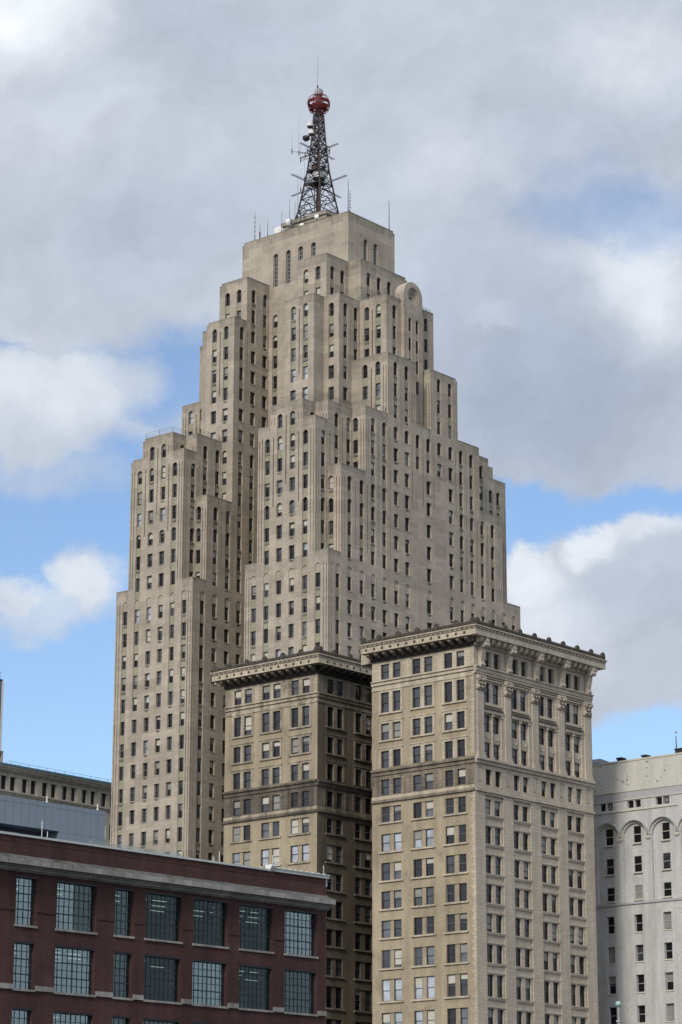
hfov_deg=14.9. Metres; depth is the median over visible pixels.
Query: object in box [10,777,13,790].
window
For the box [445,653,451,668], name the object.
window
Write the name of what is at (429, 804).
window
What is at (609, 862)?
window
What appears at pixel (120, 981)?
window
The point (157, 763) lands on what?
window
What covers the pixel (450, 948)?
window
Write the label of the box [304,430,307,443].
window
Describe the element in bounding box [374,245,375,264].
window
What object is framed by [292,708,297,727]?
window
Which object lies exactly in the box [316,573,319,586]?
window
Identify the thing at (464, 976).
window
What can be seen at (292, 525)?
window
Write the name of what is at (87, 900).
window
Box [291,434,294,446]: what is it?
window
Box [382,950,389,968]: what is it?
window
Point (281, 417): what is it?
window
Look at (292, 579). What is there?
window
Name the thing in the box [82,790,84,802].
window
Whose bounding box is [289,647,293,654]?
window
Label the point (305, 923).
window
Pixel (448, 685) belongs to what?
window
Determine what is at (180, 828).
window
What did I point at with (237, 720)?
window
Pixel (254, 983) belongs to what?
window
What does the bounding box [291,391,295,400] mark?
window
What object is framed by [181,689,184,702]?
window
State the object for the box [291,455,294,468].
window
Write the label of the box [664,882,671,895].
window
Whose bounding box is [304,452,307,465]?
window
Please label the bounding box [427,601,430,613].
window
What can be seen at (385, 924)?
window
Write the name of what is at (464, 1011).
window
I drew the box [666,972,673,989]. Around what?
window
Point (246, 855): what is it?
window
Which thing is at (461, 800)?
window
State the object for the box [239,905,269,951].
window
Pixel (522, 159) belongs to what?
sky
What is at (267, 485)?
window
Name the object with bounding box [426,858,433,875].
window
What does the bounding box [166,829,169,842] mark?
window
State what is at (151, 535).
window
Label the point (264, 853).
window
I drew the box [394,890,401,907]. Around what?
window
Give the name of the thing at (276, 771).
window
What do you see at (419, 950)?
window
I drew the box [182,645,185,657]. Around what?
window
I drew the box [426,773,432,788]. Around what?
window
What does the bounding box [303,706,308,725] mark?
window
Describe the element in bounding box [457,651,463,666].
window
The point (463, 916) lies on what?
window
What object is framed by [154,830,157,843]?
window
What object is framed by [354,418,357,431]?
window
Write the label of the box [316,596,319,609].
window
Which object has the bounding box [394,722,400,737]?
window
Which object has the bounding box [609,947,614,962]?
window
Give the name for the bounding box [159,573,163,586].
window
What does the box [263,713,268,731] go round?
window
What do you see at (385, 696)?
window
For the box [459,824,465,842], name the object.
window
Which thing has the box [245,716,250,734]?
window
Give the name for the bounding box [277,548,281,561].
window
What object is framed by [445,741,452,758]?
window
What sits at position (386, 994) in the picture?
window
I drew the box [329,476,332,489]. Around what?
window
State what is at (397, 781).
window
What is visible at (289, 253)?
window
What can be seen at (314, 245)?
window
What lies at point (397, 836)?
window
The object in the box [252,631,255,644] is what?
window
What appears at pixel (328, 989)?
window
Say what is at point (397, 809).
window
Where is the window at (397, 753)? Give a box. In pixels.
[394,749,400,765]
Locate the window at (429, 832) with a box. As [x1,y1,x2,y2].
[426,829,433,846]
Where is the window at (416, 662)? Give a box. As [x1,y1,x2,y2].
[413,658,419,673]
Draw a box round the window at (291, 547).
[290,546,293,558]
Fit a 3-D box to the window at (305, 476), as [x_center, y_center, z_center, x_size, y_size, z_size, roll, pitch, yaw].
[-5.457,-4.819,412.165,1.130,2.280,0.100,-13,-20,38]
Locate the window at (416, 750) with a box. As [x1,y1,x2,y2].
[413,746,420,762]
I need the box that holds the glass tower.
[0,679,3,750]
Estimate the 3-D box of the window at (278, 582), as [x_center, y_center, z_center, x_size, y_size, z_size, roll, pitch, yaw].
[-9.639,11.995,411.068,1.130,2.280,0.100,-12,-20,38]
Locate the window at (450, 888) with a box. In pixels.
[447,884,454,902]
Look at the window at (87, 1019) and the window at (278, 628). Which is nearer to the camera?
the window at (87, 1019)
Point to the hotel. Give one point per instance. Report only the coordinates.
(637, 805)
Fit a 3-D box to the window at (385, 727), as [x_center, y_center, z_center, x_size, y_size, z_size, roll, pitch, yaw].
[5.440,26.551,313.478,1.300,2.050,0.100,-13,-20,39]
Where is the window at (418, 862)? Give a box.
[414,859,421,876]
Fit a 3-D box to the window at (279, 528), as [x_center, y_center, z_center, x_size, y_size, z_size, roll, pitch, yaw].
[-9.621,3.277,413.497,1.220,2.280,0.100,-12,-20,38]
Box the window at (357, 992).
[355,989,360,1010]
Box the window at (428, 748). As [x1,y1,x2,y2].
[425,744,432,761]
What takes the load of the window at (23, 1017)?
in the brick building at (95, 934)
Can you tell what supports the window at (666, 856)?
in the hotel
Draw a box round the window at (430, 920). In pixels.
[426,916,433,933]
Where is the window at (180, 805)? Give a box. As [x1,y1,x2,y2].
[179,804,182,817]
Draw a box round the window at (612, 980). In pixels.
[609,977,615,993]
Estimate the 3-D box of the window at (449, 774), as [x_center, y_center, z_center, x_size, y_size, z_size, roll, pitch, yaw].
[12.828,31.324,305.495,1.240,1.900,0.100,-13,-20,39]
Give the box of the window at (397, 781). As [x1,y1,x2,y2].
[394,777,400,793]
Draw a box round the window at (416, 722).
[413,718,419,735]
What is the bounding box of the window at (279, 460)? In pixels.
[278,458,281,471]
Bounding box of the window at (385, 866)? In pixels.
[382,863,389,880]
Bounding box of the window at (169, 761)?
[168,760,170,772]
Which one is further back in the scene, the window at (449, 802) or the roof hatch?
the roof hatch
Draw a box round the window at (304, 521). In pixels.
[303,520,307,533]
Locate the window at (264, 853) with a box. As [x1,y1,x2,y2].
[261,849,268,865]
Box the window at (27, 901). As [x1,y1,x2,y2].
[15,877,34,925]
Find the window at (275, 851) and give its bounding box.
[272,848,278,864]
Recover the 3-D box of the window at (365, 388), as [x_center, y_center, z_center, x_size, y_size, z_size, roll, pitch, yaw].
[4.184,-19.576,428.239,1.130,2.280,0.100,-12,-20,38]
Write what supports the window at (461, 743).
in the office building at (423, 797)
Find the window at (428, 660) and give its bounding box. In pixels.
[425,656,431,671]
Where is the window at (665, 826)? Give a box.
[662,822,669,838]
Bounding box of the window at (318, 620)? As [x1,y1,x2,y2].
[316,619,319,633]
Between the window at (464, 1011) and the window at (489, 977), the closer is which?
the window at (464, 1011)
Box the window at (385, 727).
[382,723,388,739]
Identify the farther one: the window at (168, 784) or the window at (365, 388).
the window at (365, 388)
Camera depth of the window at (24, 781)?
453.46 m
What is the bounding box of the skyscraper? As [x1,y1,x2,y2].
[110,209,520,861]
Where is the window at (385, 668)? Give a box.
[382,664,388,679]
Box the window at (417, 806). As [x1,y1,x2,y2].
[414,802,421,817]
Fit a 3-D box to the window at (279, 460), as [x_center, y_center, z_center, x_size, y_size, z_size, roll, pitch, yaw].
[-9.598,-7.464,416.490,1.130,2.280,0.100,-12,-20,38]
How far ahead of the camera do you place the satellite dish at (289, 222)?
453.10 m
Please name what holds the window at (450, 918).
in the office building at (423, 797)
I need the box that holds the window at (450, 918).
[447,914,454,931]
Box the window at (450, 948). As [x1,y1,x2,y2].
[447,944,455,962]
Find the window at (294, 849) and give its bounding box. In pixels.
[291,845,297,862]
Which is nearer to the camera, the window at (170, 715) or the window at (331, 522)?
the window at (331, 522)
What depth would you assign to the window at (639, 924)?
323.60 m
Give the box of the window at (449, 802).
[446,798,453,813]
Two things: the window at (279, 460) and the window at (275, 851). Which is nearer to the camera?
the window at (275, 851)
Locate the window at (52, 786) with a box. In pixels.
[51,785,54,797]
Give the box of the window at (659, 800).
[657,797,661,804]
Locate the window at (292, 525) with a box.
[290,522,294,535]
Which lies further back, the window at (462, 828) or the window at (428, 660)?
the window at (428, 660)
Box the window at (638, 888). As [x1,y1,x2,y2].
[635,885,642,898]
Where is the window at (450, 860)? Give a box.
[446,855,454,873]
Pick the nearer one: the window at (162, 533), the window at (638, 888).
the window at (638, 888)
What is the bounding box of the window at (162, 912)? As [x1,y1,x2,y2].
[145,893,178,940]
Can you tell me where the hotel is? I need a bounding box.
[592,752,681,1023]
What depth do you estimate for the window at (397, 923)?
306.08 m
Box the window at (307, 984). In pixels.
[284,971,313,1013]
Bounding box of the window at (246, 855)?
[243,851,249,865]
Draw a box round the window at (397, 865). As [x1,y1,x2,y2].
[394,861,400,879]
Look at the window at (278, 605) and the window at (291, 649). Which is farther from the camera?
the window at (278, 605)
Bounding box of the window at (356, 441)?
[354,440,357,453]
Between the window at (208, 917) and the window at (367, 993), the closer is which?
the window at (208, 917)
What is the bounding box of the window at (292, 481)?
[290,477,294,490]
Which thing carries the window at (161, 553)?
in the skyscraper
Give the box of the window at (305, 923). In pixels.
[285,911,313,955]
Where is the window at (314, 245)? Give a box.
[312,243,315,255]
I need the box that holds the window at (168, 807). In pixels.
[167,805,170,818]
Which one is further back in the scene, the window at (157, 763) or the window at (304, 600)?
the window at (157, 763)
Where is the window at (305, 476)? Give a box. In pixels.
[304,474,307,487]
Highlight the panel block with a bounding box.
[0,795,104,844]
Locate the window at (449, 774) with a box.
[446,770,452,786]
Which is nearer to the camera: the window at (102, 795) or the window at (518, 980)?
the window at (518, 980)
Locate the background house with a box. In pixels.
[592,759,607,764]
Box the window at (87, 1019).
[53,1013,90,1023]
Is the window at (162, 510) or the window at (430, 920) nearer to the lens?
the window at (430, 920)
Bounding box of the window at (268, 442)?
[266,440,269,452]
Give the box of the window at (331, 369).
[329,366,333,378]
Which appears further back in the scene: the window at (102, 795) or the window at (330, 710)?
the window at (102, 795)
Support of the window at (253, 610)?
in the skyscraper
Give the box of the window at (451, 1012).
[448,1008,455,1023]
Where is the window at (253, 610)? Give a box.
[252,609,255,622]
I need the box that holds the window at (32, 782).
[31,781,34,794]
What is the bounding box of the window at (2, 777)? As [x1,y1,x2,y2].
[1,776,4,788]
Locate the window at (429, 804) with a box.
[426,801,432,816]
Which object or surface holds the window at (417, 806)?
in the office building at (423, 797)
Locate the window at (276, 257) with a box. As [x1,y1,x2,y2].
[274,254,277,286]
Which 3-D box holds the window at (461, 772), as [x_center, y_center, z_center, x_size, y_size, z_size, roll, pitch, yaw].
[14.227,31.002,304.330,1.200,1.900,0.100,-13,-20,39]
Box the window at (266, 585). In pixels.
[265,583,268,596]
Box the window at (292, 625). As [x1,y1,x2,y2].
[290,624,293,637]
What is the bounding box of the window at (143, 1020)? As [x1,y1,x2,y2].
[143,1020,176,1023]
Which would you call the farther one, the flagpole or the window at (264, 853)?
the window at (264, 853)
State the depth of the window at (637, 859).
325.58 m
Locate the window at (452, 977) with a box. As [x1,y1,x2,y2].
[447,974,455,996]
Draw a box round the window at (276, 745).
[273,741,279,756]
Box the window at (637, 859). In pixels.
[634,856,641,871]
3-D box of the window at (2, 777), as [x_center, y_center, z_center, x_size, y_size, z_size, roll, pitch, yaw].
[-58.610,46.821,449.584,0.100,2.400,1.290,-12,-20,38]
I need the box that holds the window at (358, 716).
[356,713,360,732]
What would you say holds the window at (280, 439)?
in the skyscraper
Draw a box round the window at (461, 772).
[458,768,465,784]
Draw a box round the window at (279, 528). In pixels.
[277,525,281,538]
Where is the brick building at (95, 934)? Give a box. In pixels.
[0,831,335,1023]
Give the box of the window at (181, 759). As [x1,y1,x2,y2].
[180,758,183,771]
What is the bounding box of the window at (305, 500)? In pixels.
[304,497,307,510]
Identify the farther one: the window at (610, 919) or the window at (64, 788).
the window at (64, 788)
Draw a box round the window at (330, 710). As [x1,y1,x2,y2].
[328,707,332,726]
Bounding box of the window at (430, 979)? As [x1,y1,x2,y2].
[427,976,434,997]
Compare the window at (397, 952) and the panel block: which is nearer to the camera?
the panel block
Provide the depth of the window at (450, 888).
301.92 m
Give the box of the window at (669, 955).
[666,942,672,958]
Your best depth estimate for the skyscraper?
428.04 m
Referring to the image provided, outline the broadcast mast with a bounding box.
[291,52,347,218]
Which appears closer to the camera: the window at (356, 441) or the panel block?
the panel block
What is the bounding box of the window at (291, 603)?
[290,601,293,614]
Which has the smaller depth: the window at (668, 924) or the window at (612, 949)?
the window at (668, 924)
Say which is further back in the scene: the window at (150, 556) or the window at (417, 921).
the window at (150, 556)
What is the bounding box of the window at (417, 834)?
[414,830,421,847]
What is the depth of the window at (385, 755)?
312.65 m
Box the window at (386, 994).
[382,979,390,1001]
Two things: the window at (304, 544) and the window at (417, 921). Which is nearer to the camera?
the window at (417, 921)
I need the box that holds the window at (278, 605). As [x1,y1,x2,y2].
[277,604,280,617]
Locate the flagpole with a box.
[615,1001,620,1023]
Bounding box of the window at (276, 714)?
[274,711,279,730]
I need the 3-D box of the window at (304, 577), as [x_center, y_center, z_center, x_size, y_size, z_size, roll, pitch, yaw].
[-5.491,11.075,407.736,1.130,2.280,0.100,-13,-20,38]
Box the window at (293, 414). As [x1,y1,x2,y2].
[291,411,294,424]
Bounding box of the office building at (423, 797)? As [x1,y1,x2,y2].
[210,617,606,1023]
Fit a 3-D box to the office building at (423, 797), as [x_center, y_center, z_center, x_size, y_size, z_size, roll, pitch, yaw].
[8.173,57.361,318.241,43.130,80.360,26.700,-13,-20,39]
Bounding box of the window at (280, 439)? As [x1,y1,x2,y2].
[278,437,281,449]
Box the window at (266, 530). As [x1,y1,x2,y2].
[265,528,268,541]
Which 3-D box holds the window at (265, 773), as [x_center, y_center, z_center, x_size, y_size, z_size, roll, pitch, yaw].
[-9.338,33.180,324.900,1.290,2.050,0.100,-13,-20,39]
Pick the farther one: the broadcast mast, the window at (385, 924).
the broadcast mast
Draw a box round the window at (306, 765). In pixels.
[303,763,308,779]
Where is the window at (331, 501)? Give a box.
[329,499,332,512]
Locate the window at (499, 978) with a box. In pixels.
[497,976,501,997]
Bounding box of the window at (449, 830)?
[446,826,453,843]
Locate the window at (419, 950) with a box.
[415,947,422,965]
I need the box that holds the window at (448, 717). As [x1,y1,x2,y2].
[445,713,451,730]
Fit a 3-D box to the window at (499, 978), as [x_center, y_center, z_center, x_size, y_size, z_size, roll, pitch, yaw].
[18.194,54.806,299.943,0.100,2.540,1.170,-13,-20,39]
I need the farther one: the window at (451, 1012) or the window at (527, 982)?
the window at (527, 982)
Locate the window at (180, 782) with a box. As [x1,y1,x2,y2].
[179,780,182,794]
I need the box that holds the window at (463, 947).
[460,943,467,961]
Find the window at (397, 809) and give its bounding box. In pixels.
[394,805,400,820]
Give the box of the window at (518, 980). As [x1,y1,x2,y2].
[516,978,520,999]
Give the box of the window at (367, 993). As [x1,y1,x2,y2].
[365,990,370,1011]
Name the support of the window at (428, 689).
in the office building at (423, 797)
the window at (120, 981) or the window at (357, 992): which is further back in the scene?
the window at (357, 992)
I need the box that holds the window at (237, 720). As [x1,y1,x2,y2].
[235,717,240,736]
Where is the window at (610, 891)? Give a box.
[607,887,614,901]
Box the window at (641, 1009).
[638,1005,644,1022]
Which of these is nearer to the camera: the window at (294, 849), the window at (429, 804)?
the window at (429, 804)
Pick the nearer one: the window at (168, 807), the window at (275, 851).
the window at (275, 851)
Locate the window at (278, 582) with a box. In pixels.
[277,581,280,593]
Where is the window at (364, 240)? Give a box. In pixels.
[364,240,365,259]
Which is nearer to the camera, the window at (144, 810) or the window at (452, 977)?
the window at (452, 977)
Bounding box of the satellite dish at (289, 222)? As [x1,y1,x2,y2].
[286,219,292,227]
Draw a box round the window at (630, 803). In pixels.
[628,801,633,807]
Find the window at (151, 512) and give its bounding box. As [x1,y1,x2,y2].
[149,511,152,523]
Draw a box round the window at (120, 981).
[113,953,129,997]
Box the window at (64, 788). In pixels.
[62,787,65,799]
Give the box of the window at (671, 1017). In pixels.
[667,1003,674,1020]
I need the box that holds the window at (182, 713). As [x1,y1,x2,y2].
[180,712,183,725]
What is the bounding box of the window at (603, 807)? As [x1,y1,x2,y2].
[601,804,605,811]
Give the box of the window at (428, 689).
[425,685,431,705]
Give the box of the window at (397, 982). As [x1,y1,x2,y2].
[394,978,401,1000]
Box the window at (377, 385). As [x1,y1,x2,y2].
[376,383,379,396]
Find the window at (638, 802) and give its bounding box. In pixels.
[636,800,640,806]
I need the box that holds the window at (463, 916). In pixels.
[460,913,466,930]
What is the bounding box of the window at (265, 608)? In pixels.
[264,606,267,619]
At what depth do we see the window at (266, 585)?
412.78 m
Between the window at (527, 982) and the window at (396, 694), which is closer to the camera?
the window at (527, 982)
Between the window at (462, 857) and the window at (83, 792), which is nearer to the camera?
the window at (462, 857)
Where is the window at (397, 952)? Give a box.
[394,949,401,967]
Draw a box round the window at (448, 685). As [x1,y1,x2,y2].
[445,682,451,702]
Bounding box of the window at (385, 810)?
[382,806,389,822]
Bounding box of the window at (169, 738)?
[168,737,171,750]
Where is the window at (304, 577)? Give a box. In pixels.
[303,575,306,589]
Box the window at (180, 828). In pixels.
[178,827,181,841]
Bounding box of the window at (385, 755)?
[382,751,388,767]
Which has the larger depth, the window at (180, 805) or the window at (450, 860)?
the window at (180, 805)
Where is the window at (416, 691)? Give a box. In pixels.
[413,687,419,707]
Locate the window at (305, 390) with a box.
[303,387,307,399]
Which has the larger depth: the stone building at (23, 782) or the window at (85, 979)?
the stone building at (23, 782)
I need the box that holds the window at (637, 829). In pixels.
[633,825,640,842]
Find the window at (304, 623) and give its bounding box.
[303,622,306,635]
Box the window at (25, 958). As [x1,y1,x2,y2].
[13,943,31,988]
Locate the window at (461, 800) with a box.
[458,796,465,812]
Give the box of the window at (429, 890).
[426,886,433,904]
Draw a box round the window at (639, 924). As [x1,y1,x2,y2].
[636,914,642,931]
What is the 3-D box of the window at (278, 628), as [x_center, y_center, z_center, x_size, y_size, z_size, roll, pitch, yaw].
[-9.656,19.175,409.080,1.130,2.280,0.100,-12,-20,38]
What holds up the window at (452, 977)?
in the office building at (423, 797)
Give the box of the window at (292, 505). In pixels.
[290,500,294,513]
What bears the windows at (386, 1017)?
in the office building at (423, 797)
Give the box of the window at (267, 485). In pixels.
[266,483,269,496]
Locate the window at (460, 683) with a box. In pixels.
[457,680,463,700]
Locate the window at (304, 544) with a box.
[303,543,306,556]
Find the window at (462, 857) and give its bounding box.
[459,854,466,871]
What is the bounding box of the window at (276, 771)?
[273,767,279,783]
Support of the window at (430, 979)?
in the office building at (423, 797)
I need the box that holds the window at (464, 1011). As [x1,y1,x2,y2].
[461,1007,467,1023]
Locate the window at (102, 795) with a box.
[101,794,104,806]
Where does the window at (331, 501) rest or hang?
in the skyscraper
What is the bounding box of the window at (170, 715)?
[168,714,171,727]
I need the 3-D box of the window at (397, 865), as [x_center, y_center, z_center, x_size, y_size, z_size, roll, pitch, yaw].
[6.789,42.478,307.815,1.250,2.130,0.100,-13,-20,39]
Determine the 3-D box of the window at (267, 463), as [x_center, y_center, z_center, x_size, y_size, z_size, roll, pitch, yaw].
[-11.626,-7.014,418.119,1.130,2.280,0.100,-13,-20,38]
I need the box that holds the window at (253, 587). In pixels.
[252,586,255,599]
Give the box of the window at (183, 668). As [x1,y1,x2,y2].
[181,667,184,680]
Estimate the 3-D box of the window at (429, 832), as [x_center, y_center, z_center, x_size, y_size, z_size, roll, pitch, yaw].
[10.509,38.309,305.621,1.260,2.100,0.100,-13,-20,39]
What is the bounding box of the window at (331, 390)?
[329,387,333,399]
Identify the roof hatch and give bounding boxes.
[674,748,681,752]
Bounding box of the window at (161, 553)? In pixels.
[160,552,163,564]
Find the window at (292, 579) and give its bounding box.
[290,578,293,591]
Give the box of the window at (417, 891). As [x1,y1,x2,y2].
[414,888,421,905]
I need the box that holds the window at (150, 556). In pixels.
[148,554,151,566]
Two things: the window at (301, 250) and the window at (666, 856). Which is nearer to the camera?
the window at (666, 856)
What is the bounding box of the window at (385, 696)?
[382,692,388,712]
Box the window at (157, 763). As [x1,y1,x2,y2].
[156,761,159,774]
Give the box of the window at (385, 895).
[382,891,389,908]
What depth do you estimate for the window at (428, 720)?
309.38 m
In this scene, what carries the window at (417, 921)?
in the office building at (423, 797)
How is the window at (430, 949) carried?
in the office building at (423, 797)
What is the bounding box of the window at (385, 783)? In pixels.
[382,779,388,794]
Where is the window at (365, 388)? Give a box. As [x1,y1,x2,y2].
[364,386,367,399]
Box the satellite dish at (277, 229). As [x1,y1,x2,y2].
[274,226,283,232]
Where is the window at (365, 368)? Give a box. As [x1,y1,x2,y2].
[364,365,367,377]
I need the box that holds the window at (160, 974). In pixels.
[144,956,177,1001]
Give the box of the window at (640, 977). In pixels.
[638,974,644,991]
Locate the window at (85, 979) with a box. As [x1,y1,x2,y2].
[54,947,92,994]
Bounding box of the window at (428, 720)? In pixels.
[425,716,431,733]
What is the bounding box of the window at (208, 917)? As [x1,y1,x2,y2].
[193,899,224,946]
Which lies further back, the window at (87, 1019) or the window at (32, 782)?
the window at (32, 782)
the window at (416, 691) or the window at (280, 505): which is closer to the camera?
the window at (416, 691)
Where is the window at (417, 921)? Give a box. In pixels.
[414,917,421,934]
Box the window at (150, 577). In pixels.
[148,576,151,588]
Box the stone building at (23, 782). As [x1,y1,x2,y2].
[0,751,111,845]
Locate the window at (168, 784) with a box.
[167,782,170,795]
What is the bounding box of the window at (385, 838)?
[382,834,389,851]
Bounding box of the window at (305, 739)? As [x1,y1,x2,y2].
[303,736,308,752]
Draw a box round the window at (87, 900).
[56,882,93,931]
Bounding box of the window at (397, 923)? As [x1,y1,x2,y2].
[394,919,401,936]
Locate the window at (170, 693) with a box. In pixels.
[169,691,172,704]
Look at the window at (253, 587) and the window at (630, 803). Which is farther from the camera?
the window at (253, 587)
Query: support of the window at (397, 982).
in the office building at (423, 797)
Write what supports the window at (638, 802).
in the hotel
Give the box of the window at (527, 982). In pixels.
[525,979,529,1000]
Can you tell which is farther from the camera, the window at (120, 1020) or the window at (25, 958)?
the window at (120, 1020)
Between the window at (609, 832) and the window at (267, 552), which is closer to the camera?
the window at (609, 832)
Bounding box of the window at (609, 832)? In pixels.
[606,829,612,845]
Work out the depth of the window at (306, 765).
320.77 m
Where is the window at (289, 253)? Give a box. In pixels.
[287,251,290,282]
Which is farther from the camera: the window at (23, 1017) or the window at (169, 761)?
the window at (169, 761)
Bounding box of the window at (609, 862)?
[606,859,613,874]
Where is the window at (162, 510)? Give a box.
[161,508,164,520]
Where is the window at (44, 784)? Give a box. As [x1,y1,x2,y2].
[42,783,45,796]
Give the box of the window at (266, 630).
[264,629,267,642]
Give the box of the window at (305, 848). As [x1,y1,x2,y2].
[302,844,308,860]
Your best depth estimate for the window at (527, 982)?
304.07 m
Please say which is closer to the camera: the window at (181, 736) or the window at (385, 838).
the window at (385, 838)
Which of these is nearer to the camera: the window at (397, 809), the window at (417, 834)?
the window at (417, 834)
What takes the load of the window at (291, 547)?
in the skyscraper
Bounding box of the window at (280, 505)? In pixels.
[278,503,281,516]
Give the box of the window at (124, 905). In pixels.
[115,890,130,935]
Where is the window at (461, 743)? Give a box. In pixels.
[458,739,464,756]
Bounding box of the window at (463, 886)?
[459,883,466,900]
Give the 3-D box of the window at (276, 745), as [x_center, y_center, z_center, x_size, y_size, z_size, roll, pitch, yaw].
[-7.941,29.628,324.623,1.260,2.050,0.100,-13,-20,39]
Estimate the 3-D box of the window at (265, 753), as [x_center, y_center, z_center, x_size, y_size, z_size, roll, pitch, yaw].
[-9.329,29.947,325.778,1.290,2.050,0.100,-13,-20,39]
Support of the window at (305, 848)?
in the office building at (423, 797)
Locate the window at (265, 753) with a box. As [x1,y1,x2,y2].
[262,742,268,758]
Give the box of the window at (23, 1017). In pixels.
[12,1009,29,1023]
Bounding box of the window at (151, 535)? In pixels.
[149,533,152,545]
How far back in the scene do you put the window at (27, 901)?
154.36 m
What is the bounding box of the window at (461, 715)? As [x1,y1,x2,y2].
[458,711,464,728]
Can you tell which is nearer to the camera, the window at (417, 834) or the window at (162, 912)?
the window at (162, 912)
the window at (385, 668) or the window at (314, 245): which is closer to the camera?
the window at (385, 668)
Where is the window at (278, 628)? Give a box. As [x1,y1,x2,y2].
[277,627,280,639]
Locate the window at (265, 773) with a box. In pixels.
[262,769,268,785]
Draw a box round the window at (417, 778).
[414,775,420,790]
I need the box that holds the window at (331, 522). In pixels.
[329,521,332,534]
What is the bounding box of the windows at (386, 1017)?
[233,653,584,1023]
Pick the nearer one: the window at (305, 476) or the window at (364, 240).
the window at (305, 476)
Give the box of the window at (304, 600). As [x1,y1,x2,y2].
[303,599,306,612]
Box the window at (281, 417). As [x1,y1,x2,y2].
[279,415,282,427]
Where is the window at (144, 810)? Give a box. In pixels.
[143,809,146,822]
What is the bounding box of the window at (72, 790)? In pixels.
[71,788,73,801]
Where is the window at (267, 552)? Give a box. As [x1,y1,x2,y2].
[265,551,268,564]
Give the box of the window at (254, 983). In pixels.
[239,966,269,1009]
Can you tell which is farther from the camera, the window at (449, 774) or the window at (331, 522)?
the window at (331, 522)
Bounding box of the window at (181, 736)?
[180,735,183,748]
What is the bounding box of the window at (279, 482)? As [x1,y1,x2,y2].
[278,481,281,493]
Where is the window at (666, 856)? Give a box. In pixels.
[663,852,670,868]
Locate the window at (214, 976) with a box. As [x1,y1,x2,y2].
[192,961,224,1005]
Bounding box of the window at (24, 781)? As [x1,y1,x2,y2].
[22,780,25,792]
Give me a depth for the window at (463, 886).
300.82 m
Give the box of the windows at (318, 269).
[118,267,513,861]
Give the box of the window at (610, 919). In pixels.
[608,917,614,933]
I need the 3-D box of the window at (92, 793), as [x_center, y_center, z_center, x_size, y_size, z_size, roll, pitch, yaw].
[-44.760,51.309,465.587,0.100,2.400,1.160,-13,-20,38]
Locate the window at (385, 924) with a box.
[382,920,389,937]
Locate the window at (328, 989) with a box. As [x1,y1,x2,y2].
[326,986,331,1007]
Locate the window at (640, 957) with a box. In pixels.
[637,945,643,960]
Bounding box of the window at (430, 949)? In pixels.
[427,946,433,964]
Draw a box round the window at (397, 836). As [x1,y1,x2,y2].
[394,833,400,849]
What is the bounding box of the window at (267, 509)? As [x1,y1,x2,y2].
[265,506,268,519]
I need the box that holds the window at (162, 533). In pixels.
[160,530,164,542]
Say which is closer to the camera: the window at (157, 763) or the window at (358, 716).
the window at (358, 716)
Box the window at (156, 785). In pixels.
[155,784,158,797]
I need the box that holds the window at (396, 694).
[393,690,399,710]
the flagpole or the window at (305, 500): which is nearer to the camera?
the flagpole
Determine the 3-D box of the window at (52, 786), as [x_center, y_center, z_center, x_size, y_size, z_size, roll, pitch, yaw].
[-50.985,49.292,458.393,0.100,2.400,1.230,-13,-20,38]
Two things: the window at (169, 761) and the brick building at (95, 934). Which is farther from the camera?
the window at (169, 761)
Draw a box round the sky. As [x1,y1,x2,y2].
[0,0,681,782]
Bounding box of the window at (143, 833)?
[142,832,145,845]
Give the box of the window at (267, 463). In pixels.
[266,461,269,474]
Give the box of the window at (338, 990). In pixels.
[336,987,341,1008]
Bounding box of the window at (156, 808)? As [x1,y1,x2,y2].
[155,807,158,820]
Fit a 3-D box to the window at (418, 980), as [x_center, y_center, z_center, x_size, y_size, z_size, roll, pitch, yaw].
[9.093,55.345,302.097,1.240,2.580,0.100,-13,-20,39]
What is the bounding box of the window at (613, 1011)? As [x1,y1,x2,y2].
[610,1007,616,1023]
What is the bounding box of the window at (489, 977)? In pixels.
[487,974,492,996]
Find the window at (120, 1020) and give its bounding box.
[112,1017,127,1023]
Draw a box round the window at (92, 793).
[90,792,93,804]
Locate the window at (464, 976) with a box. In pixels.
[460,973,467,995]
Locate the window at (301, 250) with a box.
[299,247,302,259]
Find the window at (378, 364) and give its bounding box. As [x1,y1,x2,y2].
[376,362,379,374]
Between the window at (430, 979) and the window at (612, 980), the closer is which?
the window at (430, 979)
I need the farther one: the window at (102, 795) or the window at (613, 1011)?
the window at (102, 795)
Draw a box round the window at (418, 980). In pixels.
[415,977,422,998]
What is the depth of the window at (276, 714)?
325.74 m
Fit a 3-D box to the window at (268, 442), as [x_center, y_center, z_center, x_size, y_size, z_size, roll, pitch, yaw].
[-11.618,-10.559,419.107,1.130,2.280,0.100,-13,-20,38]
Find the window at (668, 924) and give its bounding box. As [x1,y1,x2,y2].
[665,912,671,928]

